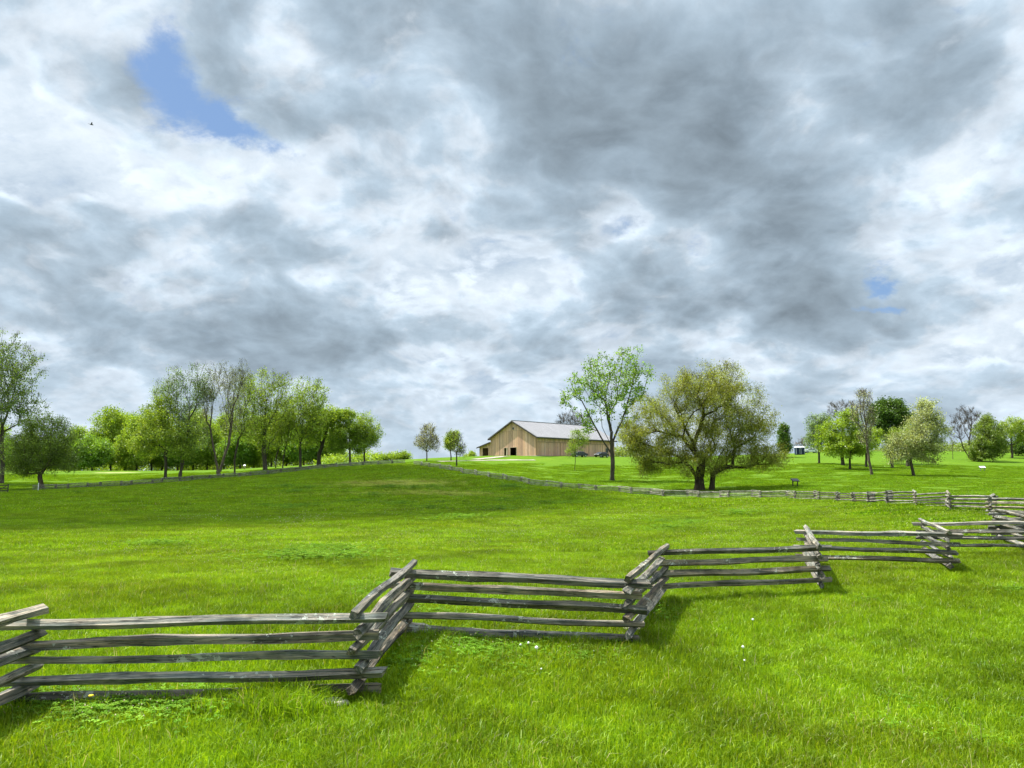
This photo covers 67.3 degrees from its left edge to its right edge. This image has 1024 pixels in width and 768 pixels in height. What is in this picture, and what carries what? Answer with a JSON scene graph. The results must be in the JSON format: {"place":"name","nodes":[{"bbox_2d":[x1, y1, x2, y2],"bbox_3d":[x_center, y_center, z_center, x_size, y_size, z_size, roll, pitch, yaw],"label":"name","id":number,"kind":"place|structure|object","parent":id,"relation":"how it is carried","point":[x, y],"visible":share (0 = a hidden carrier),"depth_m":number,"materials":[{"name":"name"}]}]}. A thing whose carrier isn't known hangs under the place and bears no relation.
{"place":"outdoors","nodes":[
{"label":"outdoors","id":0,"kind":"place"},
{"bbox_2d":[441,459,518,461],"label":"path","id":1,"kind":"structure","parent":0,"point":[483,460],"depth_m":176.87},
{"bbox_2d":[0,0,1023,470],"label":"sky","id":2,"kind":"structure","parent":0,"point":[436,212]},
{"bbox_2d":[0,451,1023,767],"bbox_3d":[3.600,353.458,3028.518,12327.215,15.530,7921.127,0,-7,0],"label":"ground","id":3,"kind":"structure","parent":0,"point":[874,459],"depth_m":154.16,"materials":[{"name":"plant"}]},
{"bbox_2d":[0,484,8,491],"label":"fence section","id":4,"kind":"object","parent":3,"relation":"on","point":[7,488],"visible":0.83,"depth_m":105.15,"materials":[{"name":"grey wood"}]},
{"bbox_2d":[0,417,12,440],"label":"tree","id":5,"kind":"object","parent":3,"relation":"on","point":[6,427],"visible":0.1,"depth_m":237.46,"materials":[{"name":"green plant"}]},
{"bbox_2d":[0,438,21,470],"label":"tree","id":6,"kind":"object","parent":3,"relation":"on","point":[6,452],"visible":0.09,"depth_m":222.48,"materials":[{"name":"green plant"}]},
{"bbox_2d":[0,328,50,483],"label":"elm tree","id":7,"kind":"object","parent":3,"relation":"on","point":[13,376],"visible":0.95,"depth_m":139.80,"materials":[{"name":"green plant"}]},
{"bbox_2d":[0,411,88,486],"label":"crab apple tree","id":8,"kind":"object","parent":3,"relation":"on","point":[54,456],"visible":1,"depth_m":122.56,"materials":[{"name":"green plant"}]},
{"bbox_2d":[34,441,65,470],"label":"tree","id":9,"kind":"object","parent":3,"relation":"on","point":[47,461],"visible":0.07,"depth_m":223.11,"materials":[{"name":"green plant"}]},
{"bbox_2d":[65,423,88,470],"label":"tree","id":10,"kind":"object","parent":3,"relation":"on","point":[82,431],"visible":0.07,"depth_m":234.65,"materials":[{"name":"green plant"}]},
{"bbox_2d":[66,433,118,470],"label":"tree","id":11,"kind":"object","parent":3,"relation":"on","point":[99,453],"visible":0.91,"depth_m":213.30,"materials":[{"name":"green plant"}]},
{"bbox_2d":[86,403,129,470],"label":"tree","id":12,"kind":"object","parent":3,"relation":"on","point":[112,418],"visible":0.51,"depth_m":225.71,"materials":[{"name":"green plant"}]},
{"bbox_2d":[117,409,137,470],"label":"tree","id":13,"kind":"object","parent":3,"relation":"on","point":[127,413],"visible":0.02,"depth_m":239.69,"materials":[{"name":"green plant"}]},
{"bbox_2d":[110,413,158,470],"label":"tree","id":14,"kind":"object","parent":3,"relation":"on","point":[132,461],"visible":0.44,"depth_m":219.21,"materials":[{"name":"green plant"}]},
{"bbox_2d":[136,408,167,470],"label":"tree","id":15,"kind":"object","parent":3,"relation":"on","point":[153,462],"visible":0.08,"depth_m":230.25,"materials":[{"name":"green plant"}]},
{"bbox_2d":[121,392,202,477],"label":"maple tree","id":16,"kind":"object","parent":3,"relation":"on","point":[161,415],"visible":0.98,"depth_m":150.47,"materials":[{"name":"green plant"}]},
{"bbox_2d":[152,417,175,470],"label":"tree","id":17,"kind":"object","parent":3,"relation":"on","point":[161,468],"visible":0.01,"depth_m":242.26,"materials":[{"name":"green plant"}]},
{"bbox_2d":[154,430,205,470],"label":"tree","id":18,"kind":"object","parent":3,"relation":"on","point":[170,461],"visible":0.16,"depth_m":224.06,"materials":[{"name":"green plant"}]},
{"bbox_2d":[148,361,219,476],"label":"cottonwood tree","id":19,"kind":"object","parent":3,"relation":"on","point":[177,393],"visible":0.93,"depth_m":153.98,"materials":[{"name":"green plant"}]},
{"bbox_2d":[175,409,214,469],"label":"tree","id":20,"kind":"object","parent":3,"relation":"on","point":[195,464],"visible":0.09,"depth_m":236.88,"materials":[{"name":"green plant"}]},
{"bbox_2d":[6,447,388,470],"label":"undergrowth","id":21,"kind":"object","parent":3,"relation":"on","point":[341,458],"visible":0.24,"depth_m":237.25,"materials":[{"name":"green plant"}]},
{"bbox_2d":[191,417,224,469],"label":"tree","id":22,"kind":"object","parent":3,"relation":"on","point":[207,456],"visible":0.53,"depth_m":227.19,"materials":[{"name":"green plant"}]},
{"bbox_2d":[32,459,405,489],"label":"rail fence","id":23,"kind":"object","parent":3,"relation":"on","point":[125,483],"visible":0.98,"depth_m":141.47,"materials":[{"name":"grey wood"}]},
{"bbox_2d":[195,357,255,473],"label":"poplar tree","id":24,"kind":"object","parent":3,"relation":"on","point":[234,375],"visible":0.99,"depth_m":155.08,"materials":[{"name":"green plant"}]},
{"bbox_2d":[214,412,240,469],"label":"tree","id":25,"kind":"object","parent":3,"relation":"on","point":[221,423],"visible":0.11,"depth_m":238.66,"materials":[{"name":"green plant"}]},
{"bbox_2d":[213,430,260,468],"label":"tree","id":26,"kind":"object","parent":3,"relation":"on","point":[245,455],"visible":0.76,"depth_m":222.75,"materials":[{"name":"green plant"}]},
{"bbox_2d":[219,374,262,473],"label":"ash tree","id":27,"kind":"object","parent":3,"relation":"on","point":[244,413],"visible":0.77,"depth_m":158.98,"materials":[{"name":"green plant"}]},
{"bbox_2d":[239,414,261,467],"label":"tree","id":28,"kind":"object","parent":3,"relation":"on","point":[257,461],"visible":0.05,"depth_m":236.14,"materials":[{"name":"green plant"}]},
{"bbox_2d":[233,365,296,469],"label":"oak tree","id":29,"kind":"object","parent":3,"relation":"on","point":[267,421],"visible":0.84,"depth_m":166.34,"materials":[{"name":"green plant"}]},
{"bbox_2d":[250,410,289,466],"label":"tree","id":30,"kind":"object","parent":3,"relation":"on","point":[271,455],"visible":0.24,"depth_m":225.38,"materials":[{"name":"green plant"}]},
{"bbox_2d":[267,409,292,467],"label":"young maple tree","id":31,"kind":"object","parent":3,"relation":"on","point":[276,437],"visible":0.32,"depth_m":170.95,"materials":[{"name":"green plant"}]},
{"bbox_2d":[277,452,296,465],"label":"tree","id":32,"kind":"object","parent":3,"relation":"on","point":[286,461],"visible":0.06,"depth_m":233.22,"materials":[{"name":"green plant"}]},
{"bbox_2d":[274,407,303,467],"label":"young maple tree","id":33,"kind":"object","parent":3,"relation":"on","point":[292,426],"visible":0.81,"depth_m":169.46,"materials":[{"name":"green plant"}]},
{"bbox_2d":[279,429,325,465],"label":"tree","id":34,"kind":"object","parent":3,"relation":"on","point":[309,454],"visible":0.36,"depth_m":220.54,"materials":[{"name":"green plant"}]},
{"bbox_2d":[278,375,332,466],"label":"oak tree","id":35,"kind":"object","parent":3,"relation":"on","point":[311,409],"visible":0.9,"depth_m":173.16,"materials":[{"name":"green plant"}]},
{"bbox_2d":[301,402,340,464],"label":"thick oak tree","id":36,"kind":"object","parent":3,"relation":"on","point":[321,440],"visible":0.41,"depth_m":179.25,"materials":[{"name":"green plant"}]},
{"bbox_2d":[321,427,347,457],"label":"wood tree","id":37,"kind":"object","parent":3,"relation":"on","point":[326,450],"visible":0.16,"depth_m":223.56,"materials":[{"name":"green plant"}]},
{"bbox_2d":[324,697,349,709],"bbox_3d":[-1.657,2.890,6.976,0.366,0.081,0.222,0,-7,0],"label":"flat stone","id":38,"kind":"object","parent":3,"relation":"on","point":[342,702],"visible":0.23,"depth_m":6.93,"materials":[{"name":"stone"}]},
{"bbox_2d":[324,407,371,462],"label":"linden tree","id":39,"kind":"object","parent":3,"relation":"on","point":[342,440],"visible":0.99,"depth_m":178.40,"materials":[{"name":"green plant"}]},
{"bbox_2d":[350,411,385,460],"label":"birch tree","id":40,"kind":"object","parent":3,"relation":"on","point":[373,436],"visible":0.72,"depth_m":180.93,"materials":[{"name":"green plant"}]},
{"bbox_2d":[378,449,413,459],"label":"bush","id":41,"kind":"object","parent":3,"relation":"on","point":[399,455],"visible":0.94,"depth_m":203.12,"materials":[{"name":"green plant"}]},
{"bbox_2d":[414,423,441,460],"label":"bare maple tree","id":42,"kind":"object","parent":3,"relation":"on","point":[432,440],"visible":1,"depth_m":176.46,"materials":[{"name":"grey plant"}]},
{"bbox_2d":[442,428,460,460],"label":"maple tree","id":43,"kind":"object","parent":3,"relation":"on","point":[447,439],"visible":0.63,"depth_m":177.24,"materials":[{"name":"green plant"}]},
{"bbox_2d":[449,432,468,465],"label":"sapling","id":44,"kind":"object","parent":3,"relation":"on","point":[460,446],"visible":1,"depth_m":149.67,"materials":[{"name":"green plant"}]},
{"bbox_2d":[464,450,476,455],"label":"bush","id":45,"kind":"object","parent":3,"relation":"on","point":[471,453],"visible":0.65,"depth_m":223.64,"materials":[{"name":"green plant"}]},
{"bbox_2d":[0,509,1023,705],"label":"rail fence","id":46,"kind":"object","parent":3,"relation":"on","point":[383,634],"visible":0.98,"depth_m":8.77,"materials":[{"name":"grey wood"}]},
{"bbox_2d":[476,420,616,456],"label":"barn","id":47,"kind":"structure","parent":3,"relation":"on","point":[520,438],"depth_m":206.81,"materials":[{"name":"wood"}]},
{"bbox_2d":[556,410,592,424],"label":"bare tree","id":48,"kind":"object","parent":3,"relation":"on","point":[567,420],"visible":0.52,"depth_m":246.00,"materials":[{"name":"grey plant"}]},
{"bbox_2d":[564,429,589,469],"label":"sapling","id":49,"kind":"object","parent":3,"relation":"on","point":[580,442],"visible":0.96,"depth_m":150.49,"materials":[{"name":"green plant"}]},
{"bbox_2d":[572,451,587,456],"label":"parked car","id":50,"kind":"object","parent":3,"relation":"on","point":[581,453],"visible":0.77,"depth_m":201.61,"materials":[{"name":"grey paint"}]},
{"bbox_2d":[594,452,608,456],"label":"parked car","id":51,"kind":"object","parent":3,"relation":"on","point":[601,454],"visible":0.98,"depth_m":206.34,"materials":[{"name":"black paint"}]},
{"bbox_2d":[558,344,655,480],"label":"walnut tree","id":52,"kind":"object","parent":3,"relation":"on","point":[636,372],"visible":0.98,"depth_m":125.81,"materials":[{"name":"green plant"}]},
{"bbox_2d":[613,358,792,490],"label":"osage orange tree","id":53,"kind":"object","parent":3,"relation":"on","point":[717,395],"visible":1,"depth_m":102.83,"materials":[{"name":"green plant"}]},
{"bbox_2d":[413,461,1023,515],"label":"rail fence","id":54,"kind":"object","parent":3,"relation":"on","point":[991,499],"visible":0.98,"depth_m":67.70,"materials":[{"name":"grey wood"}]},
{"bbox_2d":[775,423,792,454],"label":"spruce tree","id":55,"kind":"object","parent":3,"relation":"on","point":[784,433],"visible":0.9,"depth_m":203.84,"materials":[{"name":"green plant"}]},
{"bbox_2d":[790,478,799,485],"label":"lectern sign","id":56,"kind":"object","parent":3,"relation":"on","point":[795,480],"visible":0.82,"depth_m":99.96,"materials":[{"name":"grey metal"}]},
{"bbox_2d":[794,446,799,454],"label":"portable toilet","id":57,"kind":"object","parent":3,"relation":"on","point":[797,450],"visible":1,"depth_m":219.80,"materials":[{"name":"black paint"}]},
{"bbox_2d":[793,438,809,446],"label":"bare tree","id":58,"kind":"object","parent":3,"relation":"on","point":[800,442],"visible":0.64,"depth_m":249.22,"materials":[{"name":"grey plant"}]},
{"bbox_2d":[800,446,804,454],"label":"portable toilet","id":59,"kind":"object","parent":3,"relation":"on","point":[802,450],"visible":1,"depth_m":219.75,"materials":[{"name":"black paint"}]},
{"bbox_2d":[805,448,817,452],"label":"parked car","id":60,"kind":"object","parent":3,"relation":"on","point":[807,450],"visible":0.64,"depth_m":231.40,"materials":[{"name":"white paint"}]},
{"bbox_2d":[614,439,1009,456],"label":"hedgerow shrubbery","id":61,"kind":"object","parent":3,"relation":"on","point":[959,447],"visible":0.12,"depth_m":237.59,"materials":[{"name":"green plant"}]},
{"bbox_2d":[801,411,833,462],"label":"young ash tree","id":62,"kind":"object","parent":3,"relation":"on","point":[811,427],"visible":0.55,"depth_m":170.15,"materials":[{"name":"green plant"}]},
{"bbox_2d":[826,399,857,429],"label":"bare tree","id":63,"kind":"object","parent":3,"relation":"on","point":[836,407],"visible":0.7,"depth_m":235.32,"materials":[{"name":"grey plant"}]},
{"bbox_2d":[837,435,850,464],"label":"locust tree","id":64,"kind":"object","parent":3,"relation":"on","point":[842,460],"visible":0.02,"depth_m":163.89,"materials":[{"name":"green plant"}]},
{"bbox_2d":[810,407,881,468],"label":"maple tree","id":65,"kind":"object","parent":3,"relation":"on","point":[834,438],"visible":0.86,"depth_m":151.05,"materials":[{"name":"green plant"}]},
{"bbox_2d":[845,386,880,474],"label":"poplar tree","id":66,"kind":"object","parent":3,"relation":"on","point":[867,414],"visible":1,"depth_m":132.58,"materials":[{"name":"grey plant"}]},
{"bbox_2d":[853,425,884,466],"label":"locust tree","id":67,"kind":"object","parent":3,"relation":"on","point":[879,431],"visible":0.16,"depth_m":159.04,"materials":[{"name":"green plant"}]},
{"bbox_2d":[861,395,917,462],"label":"oak tree","id":68,"kind":"object","parent":3,"relation":"on","point":[890,412],"visible":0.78,"depth_m":173.38,"materials":[{"name":"green plant"}]},
{"bbox_2d":[880,426,902,467],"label":"locust tree","id":69,"kind":"object","parent":3,"relation":"on","point":[894,430],"visible":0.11,"depth_m":157.88,"materials":[{"name":"green plant"}]},
{"bbox_2d":[900,420,917,465],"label":"locust tree","id":70,"kind":"object","parent":3,"relation":"on","point":[905,445],"visible":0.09,"depth_m":163.13,"materials":[{"name":"green plant"}]},
{"bbox_2d":[880,395,954,475],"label":"willow tree","id":71,"kind":"object","parent":3,"relation":"on","point":[914,448],"visible":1,"depth_m":128.13,"materials":[{"name":"green plant"}]},
{"bbox_2d":[949,405,980,457],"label":"bare oak tree","id":72,"kind":"object","parent":3,"relation":"on","point":[964,422],"visible":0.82,"depth_m":195.63,"materials":[{"name":"grey plant"}]},
{"bbox_2d":[965,412,1010,461],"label":"tree","id":73,"kind":"object","parent":3,"relation":"on","point":[989,441],"visible":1,"depth_m":185.88,"materials":[{"name":"green plant"}]},
{"bbox_2d":[995,415,1023,457],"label":"oak tree","id":74,"kind":"object","parent":3,"relation":"on","point":[1015,428],"visible":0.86,"depth_m":201.44,"materials":[{"name":"green plant"}]},
{"bbox_2d":[1007,437,1023,455],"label":"evergreen shrub","id":75,"kind":"object","parent":3,"relation":"on","point":[1018,448],"visible":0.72,"depth_m":210.64,"materials":[{"name":"green plant"}]}
]}

